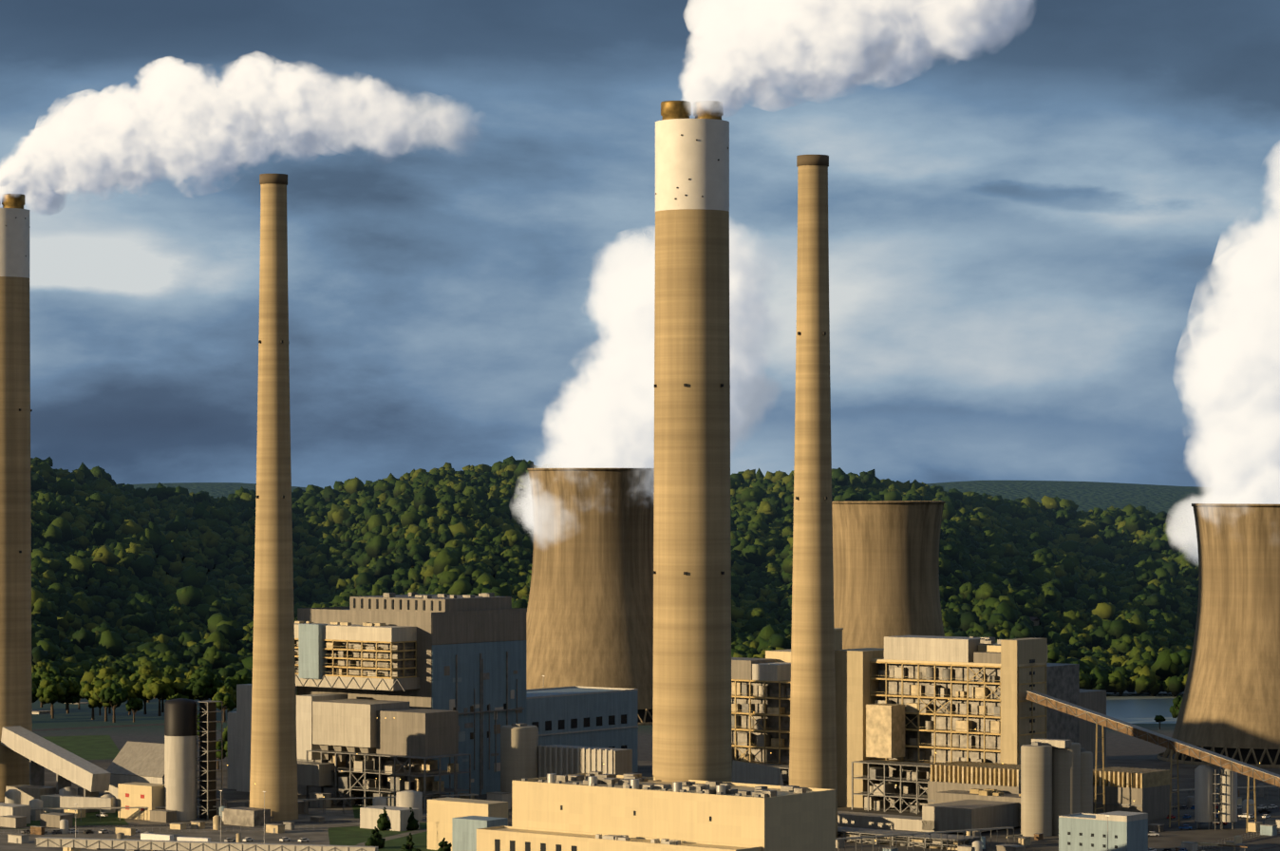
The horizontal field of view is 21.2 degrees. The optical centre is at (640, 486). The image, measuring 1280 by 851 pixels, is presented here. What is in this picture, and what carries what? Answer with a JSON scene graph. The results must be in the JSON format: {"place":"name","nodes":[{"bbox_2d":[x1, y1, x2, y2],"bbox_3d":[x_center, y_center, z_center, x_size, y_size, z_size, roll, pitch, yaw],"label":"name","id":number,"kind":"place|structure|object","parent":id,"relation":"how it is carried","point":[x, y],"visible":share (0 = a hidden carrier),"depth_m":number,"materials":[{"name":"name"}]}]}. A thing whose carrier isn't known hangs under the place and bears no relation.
{"place":"outdoors","nodes":[
{"label":"outdoors","id":0,"kind":"place"},
{"bbox_2d":[243,837,253,841],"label":"parked car","id":1,"kind":"object","parent":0,"point":[248,838],"visible":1,"depth_m":1366.26,"materials":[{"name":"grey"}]},
{"bbox_2d":[80,520,1044,697],"bbox_3d":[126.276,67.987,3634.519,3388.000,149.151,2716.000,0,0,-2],"label":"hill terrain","id":2,"kind":"structure","parent":0,"point":[183,557],"depth_m":2880.29,"materials":[{"name":"green plant"}]},
{"bbox_2d":[30,455,1198,696],"bbox_3d":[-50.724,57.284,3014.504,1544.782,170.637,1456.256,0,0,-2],"label":"forest trees","id":3,"kind":"object","parent":2,"relation":"on","point":[1119,585],"visible":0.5,"depth_m":2889.87,"materials":[{"name":"green plant"}]},
{"bbox_2d":[1029,617,1107,659],"bbox_3d":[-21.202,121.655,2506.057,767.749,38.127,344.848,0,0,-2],"label":"trees","id":4,"kind":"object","parent":2,"relation":"on","point":[1035,620],"depth_m":2677.49,"materials":[{"name":"green plant"}]},
{"bbox_2d":[31,690,1184,762],"bbox_3d":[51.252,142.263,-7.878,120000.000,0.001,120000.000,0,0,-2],"label":"ground","id":5,"kind":"structure","parent":0,"point":[1120,745],"depth_m":1993.95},
{"bbox_2d":[526,468,654,725],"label":"cooling tower","id":6,"kind":"structure","parent":5,"relation":"on","point":[590,616],"depth_m":2051.72,"materials":[{"name":"concrete"}]},
{"bbox_2d":[31,660,1182,769],"bbox_3d":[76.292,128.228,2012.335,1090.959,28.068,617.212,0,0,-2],"label":"bank trees","id":7,"kind":"object","parent":5,"relation":"on","point":[114,684],"depth_m":2113.41,"materials":[{"name":"green plant"}]},
{"bbox_2d":[831,500,944,649],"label":"cooling tower","id":8,"kind":"structure","parent":5,"relation":"on","point":[886,565],"depth_m":2046.64,"materials":[{"name":"concrete"}]},
{"bbox_2d":[0,720,1279,850],"bbox_3d":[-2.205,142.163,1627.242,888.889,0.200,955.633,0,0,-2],"label":"yard ground","id":9,"kind":"structure","parent":0,"point":[342,827],"depth_m":1426.46,"materials":[{"name":"concrete"}]},
{"bbox_2d":[0,193,32,801],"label":"chimney","id":10,"kind":"object","parent":9,"relation":"on","point":[15,607],"visible":0.85,"depth_m":1543.47,"materials":[{"name":"concrete"}]},
{"bbox_2d":[51,829,61,833],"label":"parked car","id":11,"kind":"object","parent":9,"relation":"on","point":[54,832],"visible":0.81,"depth_m":1396.76,"materials":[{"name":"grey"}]},
{"bbox_2d":[82,828,94,833],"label":"parked car","id":12,"kind":"object","parent":9,"relation":"on","point":[87,831],"visible":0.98,"depth_m":1396.85,"materials":[{"name":"grey metal"}]},
{"bbox_2d":[95,811,108,817],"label":"car","id":13,"kind":"object","parent":9,"relation":"on","point":[103,814],"visible":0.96,"depth_m":1467.25,"materials":[{"name":"grey metal"}]},
{"bbox_2d":[98,828,109,833],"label":"parked car","id":14,"kind":"object","parent":9,"relation":"on","point":[103,831],"visible":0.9,"depth_m":1398.50,"materials":[{"name":"silver metal"}]},
{"bbox_2d":[115,826,135,835],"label":"trailer","id":15,"kind":"object","parent":9,"relation":"on","point":[127,831],"visible":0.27,"depth_m":1380.58,"materials":[{"name":"grey metal"}]},
{"bbox_2d":[140,832,173,840],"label":"trailer","id":16,"kind":"object","parent":9,"relation":"on","point":[154,837],"visible":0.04,"depth_m":1355.19,"materials":[{"name":"grey metal"}]},
{"bbox_2d":[0,697,378,850],"bbox_3d":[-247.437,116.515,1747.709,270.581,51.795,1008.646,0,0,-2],"label":"industrial buildings","id":17,"kind":"structure","parent":9,"relation":"on","point":[151,776],"depth_m":1457.21,"materials":[{"name":"grey metal"}]},
{"bbox_2d":[176,836,210,841],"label":"trailer","id":18,"kind":"object","parent":9,"relation":"on","point":[191,838],"visible":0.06,"depth_m":1342.77,"materials":[{"name":"grey metal"}]},
{"bbox_2d":[224,837,235,842],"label":"parked car","id":19,"kind":"object","parent":9,"relation":"on","point":[228,839],"visible":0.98,"depth_m":1364.94,"materials":[{"name":"silver metal"}]},
{"bbox_2d":[249,173,298,821],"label":"smokestack","id":20,"kind":"object","parent":9,"relation":"on","point":[273,763],"visible":1,"depth_m":1453.82,"materials":[{"name":"concrete"}]},
{"bbox_2d":[279,836,290,841],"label":"parked car","id":21,"kind":"object","parent":9,"relation":"on","point":[284,838],"visible":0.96,"depth_m":1366.80,"materials":[{"name":"grey metal"}]},
{"bbox_2d":[298,837,309,842],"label":"parked car","id":22,"kind":"object","parent":9,"relation":"on","point":[302,839],"visible":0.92,"depth_m":1364.95,"materials":[{"name":"grey metal"}]},
{"bbox_2d":[364,807,451,850],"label":"conifer trees","id":23,"kind":"object","parent":9,"relation":"on","point":[375,838],"depth_m":1340.47,"materials":[{"name":"green plant"}]},
{"bbox_2d":[227,592,638,812],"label":"boiler house","id":24,"kind":"structure","parent":9,"relation":"on","point":[427,694],"depth_m":1563.83,"materials":[{"name":"grey"}]},
{"bbox_2d":[359,722,783,850],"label":"industrial buildings","id":25,"kind":"structure","parent":9,"relation":"on","point":[457,822],"depth_m":1446.98,"materials":[{"name":"concrete"}]},
{"bbox_2d":[74,675,1108,850],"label":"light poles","id":26,"kind":"object","parent":9,"relation":"on","point":[264,818],"visible":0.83,"depth_m":1299.45,"materials":[{"name":"grey"}]},
{"bbox_2d":[0,783,1279,850],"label":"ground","id":27,"kind":"structure","parent":9,"relation":"on","point":[1260,827],"depth_m":1382.83,"materials":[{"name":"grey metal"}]},
{"bbox_2d":[0,785,1279,850],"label":"pavement","id":28,"kind":"structure","parent":9,"relation":"on","point":[62,821],"depth_m":1425.32,"materials":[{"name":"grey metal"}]},
{"bbox_2d":[476,771,835,850],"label":"industrial building","id":29,"kind":"structure","parent":9,"relation":"on","point":[594,811],"depth_m":1126.40,"materials":[{"name":"beige concrete"}]},
{"bbox_2d":[652,100,732,782],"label":"chimney","id":30,"kind":"object","parent":9,"relation":"on","point":[691,718],"visible":0.88,"depth_m":1168.29,"materials":[{"name":"concrete"}]},
{"bbox_2d":[789,154,838,837],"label":"smokestack","id":31,"kind":"object","parent":9,"relation":"on","point":[813,750],"visible":0.96,"depth_m":1365.15,"materials":[{"name":"concrete"}]},
{"bbox_2d":[731,627,1106,833],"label":"boiler house units","id":32,"kind":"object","parent":9,"relation":"on","point":[908,707],"visible":0.58,"depth_m":1497.60,"materials":[{"name":"beige concrete"}]},
{"bbox_2d":[927,690,1279,850],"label":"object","id":33,"kind":"object","parent":9,"relation":"on","point":[1071,798],"visible":1,"depth_m":1415.11,"materials":[{"name":"brown metal"}]},
{"bbox_2d":[1148,831,1159,836],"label":"car","id":34,"kind":"object","parent":9,"relation":"on","point":[1153,834],"visible":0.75,"depth_m":1386.18,"materials":[{"name":"grey metal"}]},
{"bbox_2d":[1179,805,1188,809],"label":"parked car","id":35,"kind":"object","parent":9,"relation":"on","point":[1183,806],"visible":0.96,"depth_m":1502.88,"materials":[{"name":"grey"}]},
{"bbox_2d":[1179,824,1192,829],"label":"pickup","id":36,"kind":"object","parent":9,"relation":"on","point":[1187,826],"visible":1,"depth_m":1414.15,"materials":[{"name":"blue"}]},
{"bbox_2d":[1157,503,1279,768],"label":"cooling tower","id":37,"kind":"structure","parent":9,"relation":"on","point":[1230,705],"depth_m":1748.14,"materials":[{"name":"concrete"}]},
{"bbox_2d":[1257,805,1266,809],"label":"parked car","id":38,"kind":"object","parent":9,"relation":"on","point":[1261,806],"visible":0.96,"depth_m":1504.18,"materials":[{"name":"grey metal"}]},
{"bbox_2d":[1258,809,1271,813],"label":"car","id":39,"kind":"object","parent":9,"relation":"on","point":[1267,811],"visible":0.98,"depth_m":1483.79,"materials":[{"name":"grey metal"}]},
{"bbox_2d":[1268,804,1277,808],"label":"parked car","id":40,"kind":"object","parent":9,"relation":"on","point":[1272,806],"visible":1,"depth_m":1507.30,"materials":[{"name":"grey metal"}]},
{"bbox_2d":[0,0,1279,489],"label":"sky","id":41,"kind":"structure","parent":0,"point":[1054,225],"materials":[{"name":"blue"}]},
{"bbox_2d":[131,480,1279,518],"bbox_3d":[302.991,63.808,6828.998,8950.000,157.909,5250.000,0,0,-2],"label":"distant hills","id":42,"kind":"structure","parent":0,"point":[1174,501],"depth_m":6051.64,"materials":[{"name":"green plant"}]},
{"bbox_2d":[1106,693,1183,723],"bbox_3d":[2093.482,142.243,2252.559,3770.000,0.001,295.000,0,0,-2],"label":"river water","id":43,"kind":"structure","parent":0,"point":[1138,707],"depth_m":2199.49,"materials":[{"name":"blue liquid"}]},
{"bbox_2d":[1261,813,1270,818],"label":"parked car","id":44,"kind":"object","parent":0,"point":[1266,816],"visible":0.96,"depth_m":1461.90,"materials":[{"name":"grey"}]}
]}

